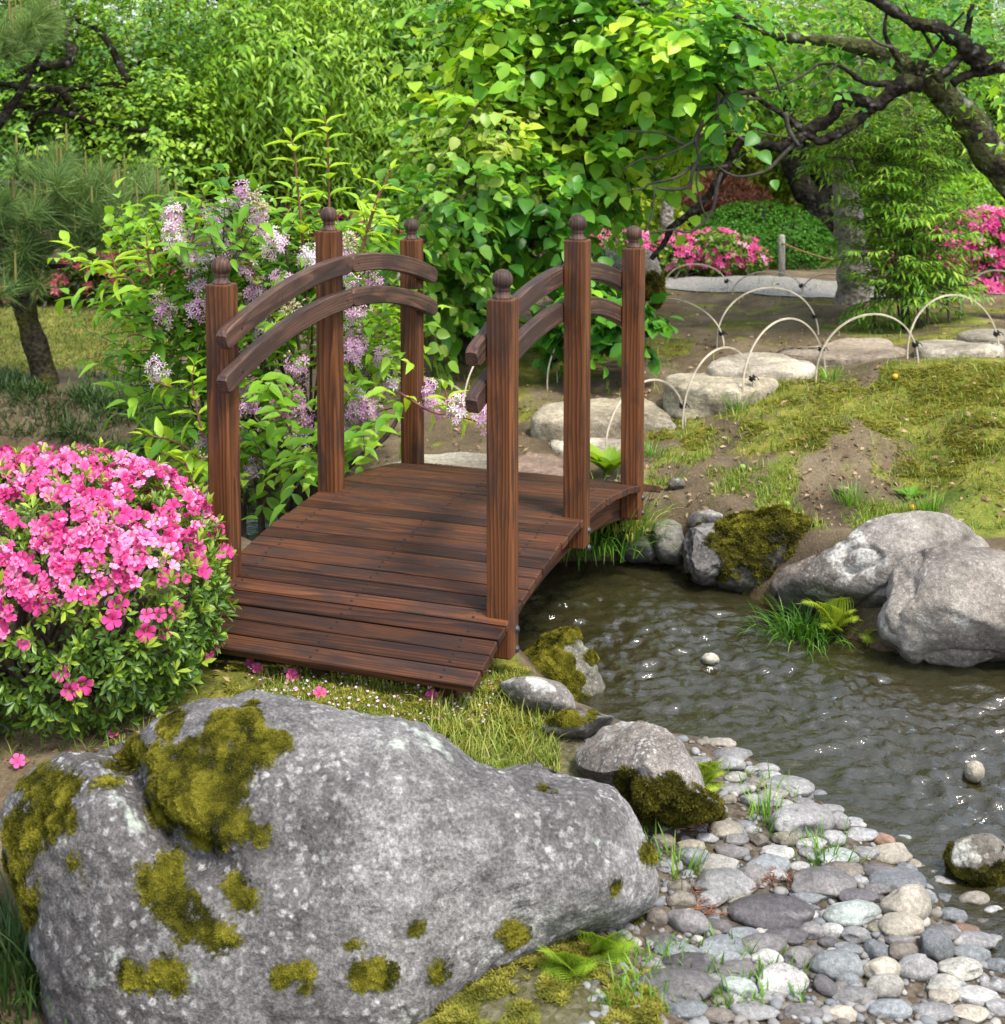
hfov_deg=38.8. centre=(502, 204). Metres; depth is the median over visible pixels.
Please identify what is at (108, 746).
grass
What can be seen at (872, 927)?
cobble
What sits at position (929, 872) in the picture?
cobble
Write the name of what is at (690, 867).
grass tuft
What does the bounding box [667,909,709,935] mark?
cobble
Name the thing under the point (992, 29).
tree
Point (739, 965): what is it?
cobble
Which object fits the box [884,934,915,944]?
cobble
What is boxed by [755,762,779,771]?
cobble
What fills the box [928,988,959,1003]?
cobble
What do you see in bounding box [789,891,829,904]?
cobble
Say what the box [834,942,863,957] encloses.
cobble
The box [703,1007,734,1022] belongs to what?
cobble
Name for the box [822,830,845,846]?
cobble
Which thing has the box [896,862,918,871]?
cobble
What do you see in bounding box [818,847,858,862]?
cobble
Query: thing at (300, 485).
bush
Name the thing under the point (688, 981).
cobble
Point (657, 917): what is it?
cobble
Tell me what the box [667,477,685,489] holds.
stone
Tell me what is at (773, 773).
cobble
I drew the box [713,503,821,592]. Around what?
mossy rock
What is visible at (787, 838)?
cobble
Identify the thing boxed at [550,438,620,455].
stepping stone
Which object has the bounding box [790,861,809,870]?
cobble
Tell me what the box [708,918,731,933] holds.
cobble
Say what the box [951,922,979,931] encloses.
cobble
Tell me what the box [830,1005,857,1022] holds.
cobble
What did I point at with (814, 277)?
bamboo hoop
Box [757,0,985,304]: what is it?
garden tree
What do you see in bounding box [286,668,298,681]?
fallen flower
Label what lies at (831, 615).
fern
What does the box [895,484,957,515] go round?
grass tuft
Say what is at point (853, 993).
cobble
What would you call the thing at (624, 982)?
grass
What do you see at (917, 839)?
cobble
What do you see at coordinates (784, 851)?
cobble
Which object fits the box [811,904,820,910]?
cobble
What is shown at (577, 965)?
fern
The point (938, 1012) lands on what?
cobble
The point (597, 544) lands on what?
grass tuft
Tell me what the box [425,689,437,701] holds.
fallen flower
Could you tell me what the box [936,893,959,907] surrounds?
cobble
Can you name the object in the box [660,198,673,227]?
tree stump
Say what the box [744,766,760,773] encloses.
cobble
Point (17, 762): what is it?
fallen flower
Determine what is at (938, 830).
ground
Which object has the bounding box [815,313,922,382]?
bamboo hoop
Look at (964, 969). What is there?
cobble
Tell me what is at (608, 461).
hosta
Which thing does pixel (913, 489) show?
weed
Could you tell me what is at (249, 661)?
fallen flower
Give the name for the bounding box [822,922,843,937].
cobble
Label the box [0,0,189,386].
pine tree
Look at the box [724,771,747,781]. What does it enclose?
cobble
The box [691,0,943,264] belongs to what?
old tree
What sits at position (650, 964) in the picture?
cobble
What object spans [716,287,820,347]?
bamboo hoop
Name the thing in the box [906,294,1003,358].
bamboo hoop
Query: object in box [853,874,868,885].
cobble
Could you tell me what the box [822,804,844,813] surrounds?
cobble
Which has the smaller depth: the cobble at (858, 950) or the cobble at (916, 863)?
the cobble at (858, 950)
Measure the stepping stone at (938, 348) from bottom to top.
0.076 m
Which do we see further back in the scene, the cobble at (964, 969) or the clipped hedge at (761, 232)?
the clipped hedge at (761, 232)
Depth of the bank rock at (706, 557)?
3.64 m
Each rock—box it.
[0,690,658,1023]
[523,625,608,706]
[591,247,666,309]
[617,537,656,563]
[651,519,683,564]
[682,522,734,585]
[687,509,722,526]
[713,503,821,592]
[770,555,815,597]
[943,833,1004,891]
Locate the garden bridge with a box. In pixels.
[166,207,660,701]
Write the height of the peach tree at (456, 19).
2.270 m
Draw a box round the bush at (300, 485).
[47,105,486,537]
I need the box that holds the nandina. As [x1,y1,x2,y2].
[780,92,997,332]
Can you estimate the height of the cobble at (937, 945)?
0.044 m
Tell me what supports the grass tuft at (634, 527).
on the ground at (938, 830)
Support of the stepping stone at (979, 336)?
on the ground at (938, 830)
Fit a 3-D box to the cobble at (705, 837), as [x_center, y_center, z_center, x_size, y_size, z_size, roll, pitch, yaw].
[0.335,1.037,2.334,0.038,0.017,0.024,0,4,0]
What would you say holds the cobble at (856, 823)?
on the ground at (938, 830)
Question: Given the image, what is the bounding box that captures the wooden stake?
[778,234,784,276]
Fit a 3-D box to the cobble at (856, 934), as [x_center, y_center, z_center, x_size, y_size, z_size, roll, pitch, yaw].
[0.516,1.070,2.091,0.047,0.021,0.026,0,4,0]
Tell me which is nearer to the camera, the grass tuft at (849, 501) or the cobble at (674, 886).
the cobble at (674, 886)
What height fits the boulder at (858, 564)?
0.340 m
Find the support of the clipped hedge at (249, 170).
on the ground at (938, 830)
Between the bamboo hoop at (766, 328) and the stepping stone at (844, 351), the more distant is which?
the stepping stone at (844, 351)
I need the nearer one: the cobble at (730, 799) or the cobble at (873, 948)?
the cobble at (873, 948)
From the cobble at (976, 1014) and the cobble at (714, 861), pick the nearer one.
the cobble at (976, 1014)
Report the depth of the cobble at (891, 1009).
1.93 m
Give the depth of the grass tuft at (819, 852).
2.30 m
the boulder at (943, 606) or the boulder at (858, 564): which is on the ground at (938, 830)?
the boulder at (943, 606)
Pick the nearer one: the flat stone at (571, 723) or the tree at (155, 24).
the flat stone at (571, 723)
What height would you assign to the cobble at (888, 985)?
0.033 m
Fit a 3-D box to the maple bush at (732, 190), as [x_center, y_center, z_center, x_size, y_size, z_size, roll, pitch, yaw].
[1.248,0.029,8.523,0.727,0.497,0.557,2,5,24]
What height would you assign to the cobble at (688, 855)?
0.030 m
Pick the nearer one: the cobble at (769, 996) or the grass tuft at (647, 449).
the cobble at (769, 996)
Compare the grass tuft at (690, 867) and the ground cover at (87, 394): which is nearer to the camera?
the grass tuft at (690, 867)
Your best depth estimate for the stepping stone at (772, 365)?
4.62 m
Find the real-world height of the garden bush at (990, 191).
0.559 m
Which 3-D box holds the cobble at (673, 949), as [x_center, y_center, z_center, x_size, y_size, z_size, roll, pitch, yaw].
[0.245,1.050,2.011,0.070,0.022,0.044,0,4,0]
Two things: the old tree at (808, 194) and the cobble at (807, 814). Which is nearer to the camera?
the cobble at (807, 814)
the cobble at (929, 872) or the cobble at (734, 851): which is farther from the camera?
the cobble at (929, 872)
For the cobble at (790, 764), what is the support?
on the ground at (938, 830)
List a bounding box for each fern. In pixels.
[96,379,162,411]
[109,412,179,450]
[536,944,600,981]
[576,929,642,966]
[695,759,725,793]
[796,596,862,630]
[859,629,877,644]
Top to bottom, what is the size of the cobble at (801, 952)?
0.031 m
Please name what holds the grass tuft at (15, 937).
on the ground at (938, 830)
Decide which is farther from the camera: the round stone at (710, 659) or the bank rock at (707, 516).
the bank rock at (707, 516)
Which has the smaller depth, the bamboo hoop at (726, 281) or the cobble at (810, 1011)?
the cobble at (810, 1011)
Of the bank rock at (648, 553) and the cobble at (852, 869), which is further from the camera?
the bank rock at (648, 553)
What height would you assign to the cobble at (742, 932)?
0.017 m
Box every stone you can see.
[367,452,486,468]
[499,676,575,715]
[518,453,590,475]
[530,398,675,442]
[542,708,613,738]
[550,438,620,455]
[663,372,778,418]
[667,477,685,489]
[700,653,719,665]
[706,352,817,380]
[776,337,905,365]
[834,485,846,493]
[913,339,1004,358]
[957,329,1004,348]
[964,761,984,782]
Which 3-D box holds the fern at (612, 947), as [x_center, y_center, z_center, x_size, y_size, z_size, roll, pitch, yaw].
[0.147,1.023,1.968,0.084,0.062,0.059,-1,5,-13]
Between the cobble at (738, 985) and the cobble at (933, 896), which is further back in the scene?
the cobble at (933, 896)
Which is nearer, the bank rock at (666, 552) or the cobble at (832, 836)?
the cobble at (832, 836)
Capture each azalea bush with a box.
[0,241,197,309]
[0,437,240,745]
[226,202,428,296]
[532,225,773,278]
[886,204,1004,294]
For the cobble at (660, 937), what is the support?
on the ground at (938, 830)
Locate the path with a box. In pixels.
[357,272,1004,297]
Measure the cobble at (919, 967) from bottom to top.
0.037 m
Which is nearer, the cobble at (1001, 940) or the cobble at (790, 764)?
the cobble at (1001, 940)
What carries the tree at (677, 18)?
on the ground at (938, 830)
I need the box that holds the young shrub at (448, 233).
[339,71,561,389]
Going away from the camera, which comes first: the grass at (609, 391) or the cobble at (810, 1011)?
the cobble at (810, 1011)
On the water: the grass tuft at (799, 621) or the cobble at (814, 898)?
the grass tuft at (799, 621)
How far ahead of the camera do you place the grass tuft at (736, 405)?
4.42 m
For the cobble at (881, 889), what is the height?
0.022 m
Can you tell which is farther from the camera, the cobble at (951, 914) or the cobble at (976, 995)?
the cobble at (951, 914)
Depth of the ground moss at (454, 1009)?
1.89 m
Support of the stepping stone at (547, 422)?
on the ground at (938, 830)
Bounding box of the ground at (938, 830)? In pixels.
[0,108,1004,1023]
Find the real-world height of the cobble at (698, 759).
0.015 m
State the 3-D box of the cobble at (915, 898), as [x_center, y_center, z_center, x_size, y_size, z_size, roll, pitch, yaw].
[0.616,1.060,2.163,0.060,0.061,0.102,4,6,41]
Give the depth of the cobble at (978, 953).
2.07 m
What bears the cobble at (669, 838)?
on the ground at (938, 830)
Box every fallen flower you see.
[10,753,24,767]
[108,728,118,737]
[244,658,254,666]
[252,662,263,673]
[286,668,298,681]
[313,686,326,699]
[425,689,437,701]
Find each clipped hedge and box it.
[191,155,318,285]
[690,200,837,269]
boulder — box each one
[574,720,727,827]
[777,510,988,611]
[877,545,1004,667]
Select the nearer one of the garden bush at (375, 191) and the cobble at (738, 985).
the cobble at (738, 985)
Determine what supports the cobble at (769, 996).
on the ground at (938, 830)
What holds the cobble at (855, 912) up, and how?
on the ground at (938, 830)
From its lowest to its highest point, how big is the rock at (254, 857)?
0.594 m
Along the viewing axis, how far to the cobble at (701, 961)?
1.97 m
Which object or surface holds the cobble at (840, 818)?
on the ground at (938, 830)
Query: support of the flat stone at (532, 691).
on the ground at (938, 830)
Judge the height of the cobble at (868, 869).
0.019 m
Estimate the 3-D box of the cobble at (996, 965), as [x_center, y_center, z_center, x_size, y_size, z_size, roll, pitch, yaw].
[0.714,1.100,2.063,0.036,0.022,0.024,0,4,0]
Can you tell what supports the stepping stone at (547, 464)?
on the ground at (938, 830)
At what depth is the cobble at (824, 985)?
1.96 m
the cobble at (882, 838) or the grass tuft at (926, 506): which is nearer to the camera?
the cobble at (882, 838)
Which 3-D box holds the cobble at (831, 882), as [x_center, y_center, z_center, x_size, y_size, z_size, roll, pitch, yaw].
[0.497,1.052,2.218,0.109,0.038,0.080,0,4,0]
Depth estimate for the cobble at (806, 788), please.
2.53 m
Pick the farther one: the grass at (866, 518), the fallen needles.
the grass at (866, 518)
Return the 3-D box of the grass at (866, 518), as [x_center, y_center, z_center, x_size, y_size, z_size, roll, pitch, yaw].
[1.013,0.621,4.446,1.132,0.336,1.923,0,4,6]
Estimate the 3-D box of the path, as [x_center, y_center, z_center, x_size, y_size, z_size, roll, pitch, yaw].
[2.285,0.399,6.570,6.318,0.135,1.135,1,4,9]
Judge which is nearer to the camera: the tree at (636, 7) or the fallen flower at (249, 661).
the fallen flower at (249, 661)
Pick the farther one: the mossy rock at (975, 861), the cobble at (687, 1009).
the mossy rock at (975, 861)
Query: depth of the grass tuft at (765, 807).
2.43 m
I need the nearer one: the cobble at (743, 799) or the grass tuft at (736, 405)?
the cobble at (743, 799)
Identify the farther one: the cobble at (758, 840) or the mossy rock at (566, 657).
the mossy rock at (566, 657)
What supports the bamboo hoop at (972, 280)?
on the ground at (938, 830)
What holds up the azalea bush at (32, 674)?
on the ground at (938, 830)
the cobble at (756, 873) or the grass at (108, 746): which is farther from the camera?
the grass at (108, 746)
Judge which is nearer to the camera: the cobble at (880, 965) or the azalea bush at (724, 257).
the cobble at (880, 965)
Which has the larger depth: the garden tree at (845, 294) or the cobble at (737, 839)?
the garden tree at (845, 294)
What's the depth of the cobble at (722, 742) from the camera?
2.69 m
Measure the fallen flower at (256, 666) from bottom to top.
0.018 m
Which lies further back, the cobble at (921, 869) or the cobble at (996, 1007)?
the cobble at (921, 869)
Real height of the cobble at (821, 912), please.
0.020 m
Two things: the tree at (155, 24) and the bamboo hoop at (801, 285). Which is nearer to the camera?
the bamboo hoop at (801, 285)
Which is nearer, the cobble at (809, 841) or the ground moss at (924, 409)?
the cobble at (809, 841)
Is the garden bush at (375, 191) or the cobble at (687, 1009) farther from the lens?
the garden bush at (375, 191)
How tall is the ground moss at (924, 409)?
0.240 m
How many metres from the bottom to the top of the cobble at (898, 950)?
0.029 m
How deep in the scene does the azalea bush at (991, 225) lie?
6.09 m
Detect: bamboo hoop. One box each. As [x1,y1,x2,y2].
[378,377,465,405]
[463,347,560,405]
[546,334,563,389]
[605,379,688,449]
[645,298,727,348]
[665,263,730,288]
[682,346,758,428]
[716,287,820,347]
[732,271,805,294]
[742,318,828,394]
[801,273,835,293]
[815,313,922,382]
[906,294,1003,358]
[959,270,1004,317]
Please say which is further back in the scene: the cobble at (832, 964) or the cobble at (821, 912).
the cobble at (821, 912)
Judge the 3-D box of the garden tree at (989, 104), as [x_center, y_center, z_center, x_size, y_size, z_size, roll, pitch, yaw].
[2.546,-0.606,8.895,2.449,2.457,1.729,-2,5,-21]
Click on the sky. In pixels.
(995, 1)
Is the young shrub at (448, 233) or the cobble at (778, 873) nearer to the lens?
the cobble at (778, 873)
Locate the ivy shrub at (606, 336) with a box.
[530,280,684,378]
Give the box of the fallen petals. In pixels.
[247,664,496,721]
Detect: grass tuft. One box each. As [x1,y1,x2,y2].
[0,870,66,1023]
[557,465,680,566]
[600,492,687,541]
[644,435,675,459]
[656,823,715,889]
[720,391,775,412]
[730,593,876,664]
[733,778,799,838]
[793,812,872,866]
[810,361,847,383]
[828,476,879,511]
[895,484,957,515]
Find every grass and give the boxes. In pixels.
[0,282,295,389]
[0,673,205,755]
[252,664,561,771]
[374,267,1004,424]
[567,758,812,1011]
[647,336,1004,530]
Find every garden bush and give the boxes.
[60,171,546,266]
[599,188,688,258]
[860,168,1004,265]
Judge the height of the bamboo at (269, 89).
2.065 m
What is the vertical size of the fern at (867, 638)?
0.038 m
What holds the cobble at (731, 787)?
on the ground at (938, 830)
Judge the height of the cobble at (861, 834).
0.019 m
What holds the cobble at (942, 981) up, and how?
on the ground at (938, 830)
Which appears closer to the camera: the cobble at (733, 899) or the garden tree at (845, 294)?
the cobble at (733, 899)
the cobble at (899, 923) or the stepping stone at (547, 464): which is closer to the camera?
the cobble at (899, 923)
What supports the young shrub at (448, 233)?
on the ground at (938, 830)
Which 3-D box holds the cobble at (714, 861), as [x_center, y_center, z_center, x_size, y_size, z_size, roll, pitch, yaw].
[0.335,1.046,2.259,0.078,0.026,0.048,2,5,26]
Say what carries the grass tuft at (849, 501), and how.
on the ground at (938, 830)
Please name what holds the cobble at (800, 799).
on the ground at (938, 830)
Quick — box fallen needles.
[677,820,797,916]
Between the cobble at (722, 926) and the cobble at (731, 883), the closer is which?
the cobble at (722, 926)
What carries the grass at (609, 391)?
on the ground at (938, 830)
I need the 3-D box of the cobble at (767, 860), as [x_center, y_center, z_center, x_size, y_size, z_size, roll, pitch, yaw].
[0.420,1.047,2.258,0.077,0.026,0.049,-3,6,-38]
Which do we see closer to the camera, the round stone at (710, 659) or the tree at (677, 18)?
the round stone at (710, 659)
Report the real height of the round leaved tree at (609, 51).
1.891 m
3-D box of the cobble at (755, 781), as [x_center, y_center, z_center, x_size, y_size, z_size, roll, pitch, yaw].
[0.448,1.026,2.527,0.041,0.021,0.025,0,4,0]
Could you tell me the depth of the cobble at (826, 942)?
2.07 m
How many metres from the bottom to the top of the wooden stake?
0.234 m
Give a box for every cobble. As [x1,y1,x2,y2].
[638,967,717,1005]
[641,959,662,969]
[645,908,667,926]
[645,932,681,945]
[650,833,675,849]
[655,859,682,872]
[656,940,701,955]
[661,952,715,973]
[666,890,696,908]
[666,1000,707,1019]
[667,880,690,892]
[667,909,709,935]
[675,839,705,849]
[676,847,709,867]
[691,756,711,764]
[694,867,756,901]
[696,832,718,842]
[696,854,738,872]
[696,889,727,908]
[699,934,749,963]
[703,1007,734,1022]
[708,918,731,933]
[708,973,726,988]
[709,737,735,748]
[709,820,743,838]
[712,747,752,760]
[714,844,749,859]
[716,757,745,770]
[716,960,756,977]
[719,783,750,794]
[720,976,757,1000]
[720,992,742,1003]
[721,794,736,803]
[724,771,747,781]
[725,833,748,845]
[726,893,814,928]
[727,894,749,903]
[729,927,759,938]
[735,1001,777,1021]
[736,820,755,828]
[739,865,770,888]
[740,793,768,807]
[741,933,786,953]
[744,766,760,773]
[744,777,766,788]
[745,826,761,833]
[745,853,790,871]
[750,833,768,847]
[750,948,783,966]
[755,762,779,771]
[755,990,783,1003]
[757,788,788,799]
[757,962,808,997]
[760,845,793,859]
[762,771,781,778]
[765,775,814,796]
[765,926,808,945]
[769,869,787,881]
[770,799,792,806]
[770,802,834,837]
[771,831,797,846]
[779,760,800,768]
[784,946,812,969]
[784,1003,823,1020]
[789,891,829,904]
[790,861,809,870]
[791,797,813,802]
[791,865,856,898]
[795,837,826,850]
[798,847,818,857]
[798,922,824,940]
[805,945,823,956]
[809,949,864,981]
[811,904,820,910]
[812,789,827,801]
[813,974,837,997]
[817,936,838,948]
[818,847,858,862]
[819,909,824,917]
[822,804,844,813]
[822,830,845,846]
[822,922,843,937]
[823,899,881,927]
[824,861,863,876]
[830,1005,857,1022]
[831,985,876,1004]
[832,811,849,829]
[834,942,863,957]
[835,973,859,984]
[838,888,879,903]
[840,926,870,943]
[846,827,878,841]
[849,817,863,821]
[850,820,866,827]
[852,846,879,858]
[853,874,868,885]
[863,863,893,876]
[863,883,890,895]
[863,938,888,959]
[863,956,900,978]
[866,922,881,932]
[866,972,903,999]
[868,867,926,891]
[868,998,912,1019]
[872,832,894,844]
[873,842,912,863]
[878,912,923,936]
[880,883,931,919]
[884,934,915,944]
[888,941,917,960]
[894,835,912,844]
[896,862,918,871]
[898,953,937,981]
[907,859,922,867]
[911,836,922,842]
[911,1001,954,1022]
[917,865,929,873]
[920,928,955,961]
[923,867,954,878]
[924,923,960,941]
[925,888,936,904]
[926,973,961,992]
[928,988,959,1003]
[929,876,959,891]
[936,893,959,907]
[938,956,982,981]
[941,907,967,922]
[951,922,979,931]
[952,1004,989,1023]
[954,944,990,962]
[957,985,1000,1006]
[958,890,989,910]
[960,931,997,949]
[969,917,996,930]
[979,976,989,982]
[983,905,1004,919]
[985,958,1004,973]
[985,977,1004,993]
[985,998,1004,1017]
[990,934,1004,948]
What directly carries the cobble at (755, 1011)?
on the ground at (938, 830)
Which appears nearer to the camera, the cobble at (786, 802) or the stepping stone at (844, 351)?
the cobble at (786, 802)
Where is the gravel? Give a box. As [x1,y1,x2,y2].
[579,735,1004,1023]
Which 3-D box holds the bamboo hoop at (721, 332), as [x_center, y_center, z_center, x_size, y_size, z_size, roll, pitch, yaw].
[0.654,0.457,5.446,0.024,0.194,0.556,-3,5,-36]
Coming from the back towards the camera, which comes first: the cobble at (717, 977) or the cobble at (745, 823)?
the cobble at (745, 823)
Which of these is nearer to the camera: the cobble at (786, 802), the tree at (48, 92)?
the cobble at (786, 802)
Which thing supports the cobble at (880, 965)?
on the ground at (938, 830)
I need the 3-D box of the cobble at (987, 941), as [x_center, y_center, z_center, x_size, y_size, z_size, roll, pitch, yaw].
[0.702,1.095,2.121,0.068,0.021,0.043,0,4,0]
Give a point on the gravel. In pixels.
(777, 1004)
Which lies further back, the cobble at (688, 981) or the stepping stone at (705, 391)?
the stepping stone at (705, 391)
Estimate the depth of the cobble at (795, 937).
2.07 m
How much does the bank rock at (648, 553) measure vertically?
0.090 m
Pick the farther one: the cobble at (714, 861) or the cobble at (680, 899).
the cobble at (714, 861)
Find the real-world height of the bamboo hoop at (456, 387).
0.140 m
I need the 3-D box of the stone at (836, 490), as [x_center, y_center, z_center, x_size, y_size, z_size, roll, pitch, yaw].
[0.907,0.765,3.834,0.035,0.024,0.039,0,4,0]
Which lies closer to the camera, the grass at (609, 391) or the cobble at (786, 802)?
the cobble at (786, 802)
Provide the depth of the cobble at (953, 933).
2.12 m
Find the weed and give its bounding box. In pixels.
[891,485,928,497]
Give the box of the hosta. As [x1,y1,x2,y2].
[590,442,647,473]
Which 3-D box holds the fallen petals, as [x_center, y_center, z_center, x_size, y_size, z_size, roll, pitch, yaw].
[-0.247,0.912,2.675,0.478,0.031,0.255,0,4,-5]
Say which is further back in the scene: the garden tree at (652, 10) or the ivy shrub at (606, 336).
the garden tree at (652, 10)
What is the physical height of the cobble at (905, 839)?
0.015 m
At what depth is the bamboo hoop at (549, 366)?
4.89 m
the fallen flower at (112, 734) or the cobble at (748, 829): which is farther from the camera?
the fallen flower at (112, 734)
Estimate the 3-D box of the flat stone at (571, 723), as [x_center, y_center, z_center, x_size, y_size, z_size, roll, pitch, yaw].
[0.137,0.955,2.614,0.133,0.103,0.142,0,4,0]
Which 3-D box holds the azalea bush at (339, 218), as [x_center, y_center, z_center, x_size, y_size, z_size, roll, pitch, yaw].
[-0.821,0.215,6.947,1.130,0.455,0.636,0,4,0]
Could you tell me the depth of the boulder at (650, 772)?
2.32 m
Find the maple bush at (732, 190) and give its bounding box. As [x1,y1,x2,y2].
[678,169,773,236]
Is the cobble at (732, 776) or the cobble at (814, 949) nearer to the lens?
the cobble at (814, 949)
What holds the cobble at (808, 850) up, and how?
on the ground at (938, 830)
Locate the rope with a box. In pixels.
[782,243,836,260]
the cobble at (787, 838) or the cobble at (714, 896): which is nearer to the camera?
the cobble at (714, 896)
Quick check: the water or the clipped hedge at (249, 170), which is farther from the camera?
the clipped hedge at (249, 170)
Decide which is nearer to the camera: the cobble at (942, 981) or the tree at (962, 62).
the cobble at (942, 981)
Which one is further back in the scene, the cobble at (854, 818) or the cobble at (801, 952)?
the cobble at (854, 818)
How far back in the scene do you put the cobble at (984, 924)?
2.19 m
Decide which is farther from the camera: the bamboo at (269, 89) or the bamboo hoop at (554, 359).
the bamboo at (269, 89)
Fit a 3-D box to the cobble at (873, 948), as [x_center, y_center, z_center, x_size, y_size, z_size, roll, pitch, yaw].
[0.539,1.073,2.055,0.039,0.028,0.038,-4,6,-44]
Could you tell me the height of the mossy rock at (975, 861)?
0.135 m
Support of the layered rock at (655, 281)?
on the ground at (938, 830)
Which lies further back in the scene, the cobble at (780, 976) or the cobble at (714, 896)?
the cobble at (714, 896)
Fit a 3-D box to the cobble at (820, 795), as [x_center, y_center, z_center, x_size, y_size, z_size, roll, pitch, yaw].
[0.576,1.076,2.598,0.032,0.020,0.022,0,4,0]
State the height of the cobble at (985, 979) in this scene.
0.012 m
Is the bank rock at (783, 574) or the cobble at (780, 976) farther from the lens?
the bank rock at (783, 574)
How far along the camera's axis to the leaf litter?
3.96 m
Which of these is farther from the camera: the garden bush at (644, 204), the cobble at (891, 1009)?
the garden bush at (644, 204)
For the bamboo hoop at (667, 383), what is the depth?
4.36 m
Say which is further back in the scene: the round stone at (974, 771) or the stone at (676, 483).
the stone at (676, 483)
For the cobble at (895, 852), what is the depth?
2.35 m
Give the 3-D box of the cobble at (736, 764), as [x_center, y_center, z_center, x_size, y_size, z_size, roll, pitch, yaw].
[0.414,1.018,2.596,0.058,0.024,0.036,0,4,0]
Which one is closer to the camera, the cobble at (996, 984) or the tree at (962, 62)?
the cobble at (996, 984)
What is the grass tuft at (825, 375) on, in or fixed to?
on the ground at (938, 830)
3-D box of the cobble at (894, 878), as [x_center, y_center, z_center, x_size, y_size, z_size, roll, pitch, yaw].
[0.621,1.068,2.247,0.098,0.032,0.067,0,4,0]
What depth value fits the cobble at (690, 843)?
2.30 m
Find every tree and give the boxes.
[0,0,138,178]
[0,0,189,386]
[0,0,250,257]
[56,0,259,186]
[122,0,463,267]
[336,0,588,205]
[388,0,807,366]
[461,0,799,228]
[534,0,775,178]
[584,0,920,198]
[623,0,1004,260]
[653,61,833,238]
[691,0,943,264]
[725,0,1004,252]
[745,0,1004,212]
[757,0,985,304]
[834,0,1004,170]
[975,0,1004,92]
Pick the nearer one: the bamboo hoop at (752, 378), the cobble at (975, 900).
the cobble at (975, 900)
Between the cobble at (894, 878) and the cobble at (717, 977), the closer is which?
the cobble at (717, 977)
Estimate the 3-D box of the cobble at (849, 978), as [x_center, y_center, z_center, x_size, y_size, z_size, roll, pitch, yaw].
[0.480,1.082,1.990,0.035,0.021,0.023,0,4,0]
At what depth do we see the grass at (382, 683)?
2.62 m
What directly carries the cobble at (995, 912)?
on the ground at (938, 830)
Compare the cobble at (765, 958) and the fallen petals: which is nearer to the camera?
the cobble at (765, 958)
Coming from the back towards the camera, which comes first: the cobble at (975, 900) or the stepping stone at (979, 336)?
the stepping stone at (979, 336)
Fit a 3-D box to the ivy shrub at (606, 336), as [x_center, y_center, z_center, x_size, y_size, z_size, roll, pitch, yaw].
[0.351,0.446,4.955,0.581,0.438,0.444,0,4,0]
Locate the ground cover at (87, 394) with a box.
[0,359,200,460]
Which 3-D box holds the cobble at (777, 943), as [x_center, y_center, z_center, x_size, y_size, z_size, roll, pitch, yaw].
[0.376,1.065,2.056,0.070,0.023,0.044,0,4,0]
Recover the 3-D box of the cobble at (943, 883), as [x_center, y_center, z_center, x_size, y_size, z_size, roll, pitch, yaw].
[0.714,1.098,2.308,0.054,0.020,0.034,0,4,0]
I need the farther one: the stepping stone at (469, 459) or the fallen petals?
the stepping stone at (469, 459)
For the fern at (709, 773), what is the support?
on the ground at (938, 830)
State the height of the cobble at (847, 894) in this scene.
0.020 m
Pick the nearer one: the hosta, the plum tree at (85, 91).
the hosta
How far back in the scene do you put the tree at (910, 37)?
11.76 m
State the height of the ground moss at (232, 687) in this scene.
0.068 m
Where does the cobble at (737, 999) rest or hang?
on the ground at (938, 830)
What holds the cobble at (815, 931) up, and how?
on the ground at (938, 830)
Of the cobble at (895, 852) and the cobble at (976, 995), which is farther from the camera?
the cobble at (895, 852)
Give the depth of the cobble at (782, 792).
2.48 m
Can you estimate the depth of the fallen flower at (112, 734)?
2.51 m
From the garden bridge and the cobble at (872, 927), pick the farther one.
the garden bridge
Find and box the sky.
[0,0,1004,104]
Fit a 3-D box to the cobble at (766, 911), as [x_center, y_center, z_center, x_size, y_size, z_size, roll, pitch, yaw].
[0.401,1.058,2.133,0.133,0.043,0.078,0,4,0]
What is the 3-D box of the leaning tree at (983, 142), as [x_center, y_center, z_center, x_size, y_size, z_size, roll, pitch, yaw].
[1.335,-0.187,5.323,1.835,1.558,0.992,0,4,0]
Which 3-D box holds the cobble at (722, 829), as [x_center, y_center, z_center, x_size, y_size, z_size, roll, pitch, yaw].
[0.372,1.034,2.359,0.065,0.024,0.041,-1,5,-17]
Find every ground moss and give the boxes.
[223,662,538,750]
[432,914,668,1023]
[649,344,1004,477]
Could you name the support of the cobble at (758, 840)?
on the ground at (938, 830)
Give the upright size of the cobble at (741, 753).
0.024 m
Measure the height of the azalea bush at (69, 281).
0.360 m
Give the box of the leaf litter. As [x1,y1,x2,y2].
[1,282,1004,763]
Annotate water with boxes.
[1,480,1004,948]
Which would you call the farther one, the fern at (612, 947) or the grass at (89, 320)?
the grass at (89, 320)
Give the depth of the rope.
6.69 m
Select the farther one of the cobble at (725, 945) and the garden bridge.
the garden bridge
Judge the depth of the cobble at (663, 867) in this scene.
2.23 m
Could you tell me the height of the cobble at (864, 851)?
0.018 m
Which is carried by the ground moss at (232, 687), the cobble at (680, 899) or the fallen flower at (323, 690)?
the fallen flower at (323, 690)
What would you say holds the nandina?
on the ground at (938, 830)

